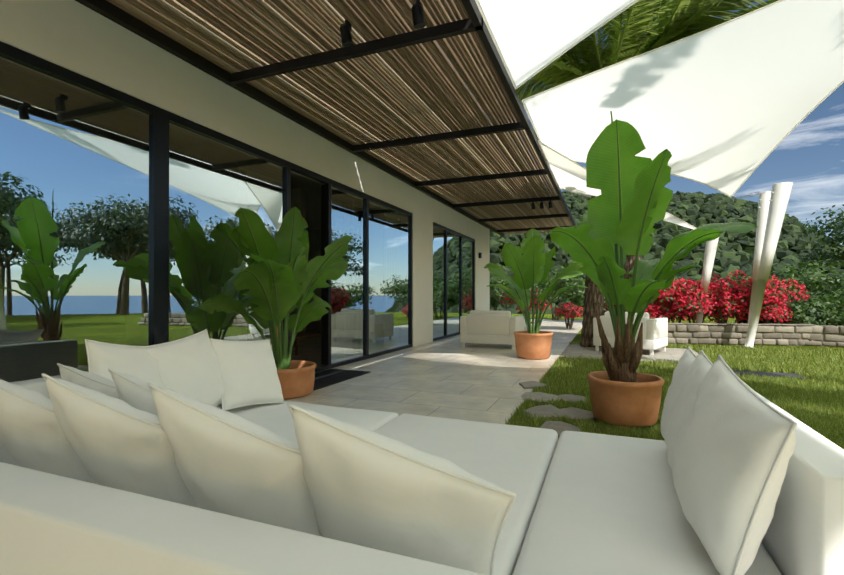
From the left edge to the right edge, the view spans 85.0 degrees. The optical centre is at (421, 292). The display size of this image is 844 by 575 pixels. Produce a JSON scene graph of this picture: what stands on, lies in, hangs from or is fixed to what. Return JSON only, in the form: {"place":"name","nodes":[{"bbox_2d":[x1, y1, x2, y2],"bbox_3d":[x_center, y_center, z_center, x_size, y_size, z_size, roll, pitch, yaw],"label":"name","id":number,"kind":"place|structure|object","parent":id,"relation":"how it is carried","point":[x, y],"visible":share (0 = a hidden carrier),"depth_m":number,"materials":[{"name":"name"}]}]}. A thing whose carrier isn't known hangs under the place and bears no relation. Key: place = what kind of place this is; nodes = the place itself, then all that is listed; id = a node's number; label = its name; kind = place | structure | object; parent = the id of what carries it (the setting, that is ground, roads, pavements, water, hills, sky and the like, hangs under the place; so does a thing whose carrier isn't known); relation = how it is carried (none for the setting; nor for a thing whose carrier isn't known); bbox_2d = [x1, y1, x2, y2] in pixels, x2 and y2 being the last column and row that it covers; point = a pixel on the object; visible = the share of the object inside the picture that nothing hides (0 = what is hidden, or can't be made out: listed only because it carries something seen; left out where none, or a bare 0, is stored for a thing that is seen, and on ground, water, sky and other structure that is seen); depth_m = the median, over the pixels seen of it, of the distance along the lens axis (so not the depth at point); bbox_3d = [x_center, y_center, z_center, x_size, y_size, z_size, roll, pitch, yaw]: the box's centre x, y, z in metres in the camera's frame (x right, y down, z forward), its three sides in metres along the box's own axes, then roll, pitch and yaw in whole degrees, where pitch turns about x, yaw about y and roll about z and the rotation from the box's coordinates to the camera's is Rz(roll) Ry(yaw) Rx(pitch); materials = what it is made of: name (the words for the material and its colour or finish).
{"place":"outdoors","nodes":[
{"label":"outdoors","id":0,"kind":"place"},
{"bbox_2d":[290,319,320,354],"bbox_3d":[-2.619,0.751,11.523,2.433,0.800,6.586,0,0,11],"label":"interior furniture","id":1,"kind":"object","parent":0,"point":[313,328],"visible":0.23,"depth_m":9.06,"materials":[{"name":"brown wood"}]},
{"bbox_2d":[291,334,459,372],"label":"interior floor","id":2,"kind":"structure","parent":0,"point":[309,349],"depth_m":8.80,"materials":[{"name":"stone"}]},
{"bbox_2d":[284,319,582,423],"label":"terrace paving","id":3,"kind":"structure","parent":0,"point":[451,377],"depth_m":5.81,"materials":[{"name":"grey tile"}]},
{"bbox_2d":[277,360,315,398],"bbox_3d":[-1.523,0.952,5.011,0.728,0.340,0.728,0,0,22],"label":"pot","id":4,"kind":"object","parent":3,"relation":"on","point":[297,378],"visible":0.44,"depth_m":4.78,"materials":[{"name":"ceramic"}]},
{"bbox_2d":[200,206,351,369],"bbox_3d":[-1.583,-0.021,5.032,1.504,1.798,1.724,0,0,22],"label":"strelitzia","id":5,"kind":"object","parent":4,"relation":"in","point":[287,282],"visible":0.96,"depth_m":4.82,"materials":[{"name":"green plant"}]},
{"bbox_2d":[313,369,370,390],"bbox_3d":[-1.285,1.100,5.880,0.650,0.012,1.450,0,0,22],"label":"doormat","id":6,"kind":"object","parent":3,"relation":"on","point":[326,378],"visible":0.5,"depth_m":6.03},
{"bbox_2d":[0,371,843,574],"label":"sofa","id":7,"kind":"object","parent":3,"relation":"on","point":[52,524],"visible":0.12,"depth_m":0.92,"materials":[{"name":"white fabric"}]},
{"bbox_2d":[216,401,398,446],"bbox_3d":[-1.163,0.875,2.404,1.330,0.158,2.145,0,0,22],"label":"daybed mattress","id":8,"kind":"object","parent":7,"relation":"on","point":[276,418],"visible":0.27,"depth_m":3.02,"materials":[{"name":"white fabric"}]},
{"bbox_2d":[0,443,18,465],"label":"pillow back","id":9,"kind":"object","parent":8,"relation":"on","point":[5,456],"depth_m":1.75,"materials":[{"name":"white fabric"}]},
{"bbox_2d":[0,379,98,484],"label":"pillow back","id":10,"kind":"object","parent":8,"relation":"on","point":[32,436],"visible":0.5,"depth_m":1.52,"materials":[{"name":"white fabric"}]},
{"bbox_2d":[57,363,118,398],"bbox_3d":[-1.448,0.565,2.156,0.488,0.488,0.182,9,36,26],"label":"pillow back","id":11,"kind":"object","parent":8,"relation":"on","point":[106,386],"visible":0.23,"depth_m":2.04,"materials":[{"name":"white fabric"}]},
{"bbox_2d":[85,339,163,387],"bbox_3d":[-1.625,0.524,2.574,0.187,0.508,0.508,-17,-15,15],"label":"pillow","id":12,"kind":"object","parent":8,"relation":"on","point":[141,363],"visible":0.27,"depth_m":2.50,"materials":[{"name":"white fabric"}]},
{"bbox_2d":[108,369,161,415],"bbox_3d":[-1.053,0.558,1.933,0.488,0.488,0.180,13,40,26],"label":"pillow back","id":13,"kind":"object","parent":8,"relation":"on","point":[134,392],"visible":0.19,"depth_m":1.83,"materials":[{"name":"white fabric"}]},
{"bbox_2d":[142,329,223,406],"bbox_3d":[-1.465,0.527,2.909,0.203,0.528,0.528,-22,0,21],"label":"pillow","id":14,"kind":"object","parent":8,"relation":"on","point":[189,366],"visible":0.58,"depth_m":2.85,"materials":[{"name":"white fabric"}]},
{"bbox_2d":[209,338,284,410],"bbox_3d":[-1.223,0.558,3.242,0.202,0.508,0.508,-29,-20,27],"label":"pillow","id":15,"kind":"object","parent":8,"relation":"on","point":[249,374],"visible":1,"depth_m":3.15,"materials":[{"name":"white fabric"}]},
{"bbox_2d":[374,413,557,574],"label":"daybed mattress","id":16,"kind":"object","parent":7,"relation":"on","point":[516,459],"visible":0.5,"depth_m":2.32,"materials":[{"name":"white fabric"}]},
{"bbox_2d":[41,373,199,507],"bbox_3d":[-0.932,0.524,1.485,0.528,0.528,0.198,14,37,19],"label":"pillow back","id":17,"kind":"object","parent":16,"relation":"on","point":[116,443],"visible":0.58,"depth_m":1.35,"materials":[{"name":"white fabric"}]},
{"bbox_2d":[147,383,323,536],"bbox_3d":[-0.501,0.522,1.298,0.528,0.528,0.201,15,38,20],"label":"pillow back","id":18,"kind":"object","parent":16,"relation":"on","point":[229,463],"visible":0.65,"depth_m":1.16,"materials":[{"name":"white fabric"}]},
{"bbox_2d":[287,402,516,574],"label":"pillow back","id":19,"kind":"object","parent":16,"relation":"on","point":[370,489],"visible":0.98,"depth_m":0.96,"materials":[{"name":"white fabric"}]},
{"bbox_2d":[513,431,781,574],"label":"seat cushion","id":20,"kind":"object","parent":7,"relation":"on","point":[608,505],"visible":0.69,"depth_m":1.62,"materials":[{"name":"white fabric"}]},
{"bbox_2d":[660,346,696,442],"bbox_3d":[1.230,0.536,2.110,0.194,0.508,0.508,9,7,18],"label":"pillow","id":21,"kind":"object","parent":20,"relation":"on","point":[687,359],"visible":0.31,"depth_m":2.14,"materials":[{"name":"white fabric"}]},
{"bbox_2d":[665,350,712,467],"bbox_3d":[1.081,0.522,1.761,0.199,0.508,0.508,11,11,15],"label":"pillow","id":22,"kind":"object","parent":20,"relation":"on","point":[699,368],"visible":0.29,"depth_m":1.81,"materials":[{"name":"white fabric"}]},
{"bbox_2d":[671,355,796,574],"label":"pillow","id":23,"kind":"object","parent":20,"relation":"on","point":[734,448],"visible":1,"depth_m":1.26,"materials":[{"name":"white fabric"}]},
{"bbox_2d":[460,310,523,349],"bbox_3d":[1.490,0.753,9.694,1.150,0.780,0.950,0,0,22],"label":"sofa","id":24,"kind":"object","parent":3,"relation":"on","point":[489,326],"visible":0.83,"depth_m":9.28,"materials":[{"name":"white fabric"}]},
{"bbox_2d":[500,287,551,323],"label":"bougainvillea","id":25,"kind":"object","parent":3,"relation":"on","point":[510,300],"visible":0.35,"depth_m":17.08,"materials":[{"name":"red plant"}]},
{"bbox_2d":[513,331,552,359],"bbox_3d":[1.911,0.905,7.906,0.668,0.460,0.668,0,0,22],"label":"pot","id":26,"kind":"object","parent":3,"relation":"on","point":[529,346],"visible":0.98,"depth_m":7.65,"materials":[{"name":"ceramic"}]},
{"bbox_2d":[484,228,587,333],"bbox_3d":[1.911,-0.188,7.887,1.755,1.936,1.171,0,0,22],"label":"strelitzia","id":27,"kind":"object","parent":26,"relation":"in","point":[531,265],"visible":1,"depth_m":7.74,"materials":[{"name":"green plant"}]},
{"bbox_2d":[528,263,585,319],"bbox_3d":[5.754,0.068,19.725,3.544,2.678,2.523,0,0,-40],"label":"shrub","id":28,"kind":"object","parent":3,"relation":"on","point":[560,284],"visible":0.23,"depth_m":19.40,"materials":[{"name":"green plant"}]},
{"bbox_2d":[555,302,583,328],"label":"bougainvillea","id":29,"kind":"object","parent":3,"relation":"on","point":[568,310],"visible":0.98,"depth_m":14.55,"materials":[{"name":"red plant"}]},
{"bbox_2d":[409,0,843,244],"label":"sky","id":30,"kind":"structure","parent":0,"point":[811,157],"materials":[{"name":"blue"}]},
{"bbox_2d":[559,344,698,363],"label":"paving","id":31,"kind":"structure","parent":0,"point":[572,350],"depth_m":8.52,"materials":[{"name":"stone"}]},
{"bbox_2d":[453,0,732,346],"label":"palm tree","id":32,"kind":"object","parent":31,"relation":"on","point":[568,65],"visible":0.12,"depth_m":9.17,"materials":[{"name":"green plant"}]},
{"bbox_2d":[515,0,777,311],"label":"palm fronds","id":33,"kind":"object","parent":32,"relation":"attached to","point":[709,11],"visible":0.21,"depth_m":8.75,"materials":[{"name":"green plant"}]},
{"bbox_2d":[593,311,667,355],"bbox_3d":[4.022,0.749,8.887,1.100,0.780,0.900,0,0,42],"label":"lounge armchair","id":34,"kind":"object","parent":31,"relation":"on","point":[655,332],"visible":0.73,"depth_m":8.53,"materials":[{"name":"white fabric"}]},
{"bbox_2d":[490,191,843,316],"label":"trees","id":35,"kind":"object","parent":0,"point":[717,208],"visible":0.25,"depth_m":275.27,"materials":[{"name":"green plant"}]},
{"bbox_2d":[490,209,843,430],"bbox_3d":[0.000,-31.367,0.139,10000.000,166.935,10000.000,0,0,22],"label":"ground","id":36,"kind":"structure","parent":0,"point":[749,250],"depth_m":13.12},
{"bbox_2d":[0,0,489,372],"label":"villa building","id":37,"kind":"structure","parent":36,"relation":"on","point":[75,42],"depth_m":4.80,"materials":[{"name":"beige paint"}]},
{"bbox_2d":[0,55,472,382],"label":"window glass","id":38,"kind":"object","parent":37,"relation":"attached to","point":[75,207],"depth_m":3.94,"materials":[{"name":"clear glass"}]},
{"bbox_2d":[75,0,576,236],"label":"pergola","id":39,"kind":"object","parent":37,"relation":"attached to","point":[389,92],"depth_m":5.03,"materials":[{"name":"brown wood"}]},
{"bbox_2d":[340,20,353,46],"bbox_3d":[-0.609,-2.116,3.748,0.104,0.205,0.123,0,0,22],"label":"spot light","id":40,"kind":"object","parent":39,"relation":"attached to","point":[345,33],"visible":1,"depth_m":3.71,"materials":[{"name":"black metal"}]},
{"bbox_2d":[411,0,425,28],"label":"spot light","id":41,"kind":"object","parent":39,"relation":"attached to","point":[417,15],"visible":1,"depth_m":3.45,"materials":[{"name":"black metal"}]},
{"bbox_2d":[475,0,638,88],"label":"shade sail","id":42,"kind":"object","parent":39,"relation":"attached to","point":[531,38],"visible":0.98,"depth_m":4.27,"materials":[{"name":"fabric"}]},
{"bbox_2d":[538,141,695,229],"bbox_3d":[3.579,-1.852,9.402,6.075,0.868,1.706,0,0,-38],"label":"shade sail","id":43,"kind":"object","parent":39,"relation":"attached to","point":[569,175],"visible":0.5,"depth_m":8.50,"materials":[{"name":"fabric"}]},
{"bbox_2d":[522,0,843,197],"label":"shade sail","id":44,"kind":"object","parent":39,"relation":"attached to","point":[727,108],"visible":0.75,"depth_m":6.08,"materials":[{"name":"fabric"}]},
{"bbox_2d":[490,272,513,310],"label":"shrub","id":45,"kind":"object","parent":36,"relation":"on","point":[494,301],"visible":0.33,"depth_m":19.51,"materials":[{"name":"green plant"}]},
{"bbox_2d":[555,278,607,308],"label":"shrub","id":46,"kind":"object","parent":36,"relation":"on","point":[573,294],"visible":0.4,"depth_m":18.12,"materials":[{"name":"green plant"}]},
{"bbox_2d":[587,371,663,429],"bbox_3d":[1.738,0.917,3.953,0.608,0.400,0.608,0,0,22],"label":"pot","id":47,"kind":"object","parent":36,"relation":"on","point":[629,404],"visible":0.92,"depth_m":3.73,"materials":[{"name":"ceramic"}]},
{"bbox_2d":[550,111,757,381],"bbox_3d":[1.889,-0.351,3.745,1.446,2.434,1.251,0,0,32],"label":"strelitzia","id":48,"kind":"object","parent":47,"relation":"in","point":[626,211],"visible":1,"depth_m":3.77,"materials":[{"name":"green plant"}]},
{"bbox_2d":[603,301,662,317],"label":"bougainvillea","id":49,"kind":"object","parent":36,"relation":"on","point":[648,311],"visible":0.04,"depth_m":11.03,"materials":[{"name":"red plant"}]},
{"bbox_2d":[645,279,680,318],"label":"bougainvillea","id":50,"kind":"object","parent":36,"relation":"on","point":[663,296],"visible":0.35,"depth_m":10.86,"materials":[{"name":"red plant"}]},
{"bbox_2d":[519,370,810,435],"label":"stepping stones","id":51,"kind":"object","parent":36,"relation":"on","point":[558,427],"visible":0.42,"depth_m":4.34,"materials":[{"name":"grey stone"}]},
{"bbox_2d":[649,279,713,322],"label":"bougainvillea","id":52,"kind":"object","parent":36,"relation":"on","point":[684,305],"visible":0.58,"depth_m":10.74,"materials":[{"name":"red plant"}]},
{"bbox_2d":[673,273,730,322],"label":"bougainvillea","id":53,"kind":"object","parent":36,"relation":"on","point":[710,291],"visible":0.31,"depth_m":10.89,"materials":[{"name":"red plant"}]},
{"bbox_2d":[695,237,718,322],"bbox_3d":[6.649,-0.236,10.794,0.860,2.823,0.280,0,0,-16],"label":"sail pole","id":54,"kind":"object","parent":36,"relation":"on","point":[710,252],"visible":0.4,"depth_m":10.73,"materials":[{"name":"white metal"}]},
{"bbox_2d":[678,276,751,322],"bbox_3d":[9.788,0.357,15.165,3.328,1.950,2.809,0,0,-17],"label":"shrub","id":55,"kind":"object","parent":36,"relation":"on","point":[728,285],"depth_m":15.12,"materials":[{"name":"red plant"}]},
{"bbox_2d":[697,277,760,322],"bbox_3d":[7.167,0.399,11.201,1.516,1.586,1.389,0,0,7],"label":"bougainvillea","id":56,"kind":"object","parent":36,"relation":"on","point":[739,311],"visible":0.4,"depth_m":10.75,"materials":[{"name":"red plant"}]},
{"bbox_2d":[710,270,787,323],"bbox_3d":[7.666,0.321,10.973,1.103,1.775,1.638,0,0,-38],"label":"bougainvillea","id":57,"kind":"object","parent":36,"relation":"on","point":[746,303],"visible":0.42,"depth_m":10.66,"materials":[{"name":"red plant"}]},
{"bbox_2d":[667,323,843,346],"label":"dry stone wall","id":58,"kind":"structure","parent":36,"relation":"on","point":[766,334],"depth_m":10.05,"materials":[{"name":"beige stone"}]},
{"bbox_2d":[748,191,770,323],"bbox_3d":[7.636,-0.599,10.470,1.110,3.554,0.270,0,0,-31],"label":"sail pole","id":59,"kind":"object","parent":36,"relation":"on","point":[763,205],"visible":0.5,"depth_m":10.49,"materials":[{"name":"white metal"}]},
{"bbox_2d":[740,182,792,347],"bbox_3d":[7.257,-0.579,9.715,1.400,3.530,0.350,0,0,-19],"label":"sail pole","id":60,"kind":"object","parent":36,"relation":"on","point":[779,198],"visible":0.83,"depth_m":9.66,"materials":[{"name":"white metal"}]},
{"bbox_2d":[732,189,775,196],"bbox_3d":[7.064,-2.128,9.787,1.104,0.214,0.032,0,0,-6],"label":"sail chain","id":61,"kind":"object","parent":60,"relation":"attached to","point":[751,193],"visible":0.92,"depth_m":9.78,"materials":[{"name":"silver metal"}]},
{"bbox_2d":[736,277,809,323],"bbox_3d":[8.172,0.424,10.863,1.806,1.610,1.085,0,0,-21],"label":"bougainvillea","id":62,"kind":"object","parent":36,"relation":"on","point":[772,306],"visible":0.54,"depth_m":10.60,"materials":[{"name":"red plant"}]},
{"bbox_2d":[734,302,825,325],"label":"shrub","id":63,"kind":"object","parent":36,"relation":"on","point":[811,320],"visible":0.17,"depth_m":10.85,"materials":[{"name":"red plant"}]},
{"bbox_2d":[768,259,843,324],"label":"shrub","id":64,"kind":"object","parent":36,"relation":"on","point":[823,280],"visible":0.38,"depth_m":13.07,"materials":[{"name":"green plant"}]},
{"bbox_2d":[770,298,843,325],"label":"shrub","id":65,"kind":"object","parent":36,"relation":"on","point":[838,317],"visible":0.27,"depth_m":10.77,"materials":[{"name":"red plant"}]},
{"bbox_2d":[788,288,843,325],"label":"shrub","id":66,"kind":"object","parent":36,"relation":"on","point":[819,304],"visible":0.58,"depth_m":11.13,"materials":[{"name":"green plant"}]},
{"bbox_2d":[794,204,843,267],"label":"tree","id":67,"kind":"object","parent":36,"relation":"on","point":[837,236],"visible":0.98,"depth_m":24.79,"materials":[{"name":"green plant"}]},
{"bbox_2d":[505,340,843,448],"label":"lawn grass","id":68,"kind":"structure","parent":0,"point":[818,407],"depth_m":5.47,"materials":[{"name":"green plant"}]}
]}

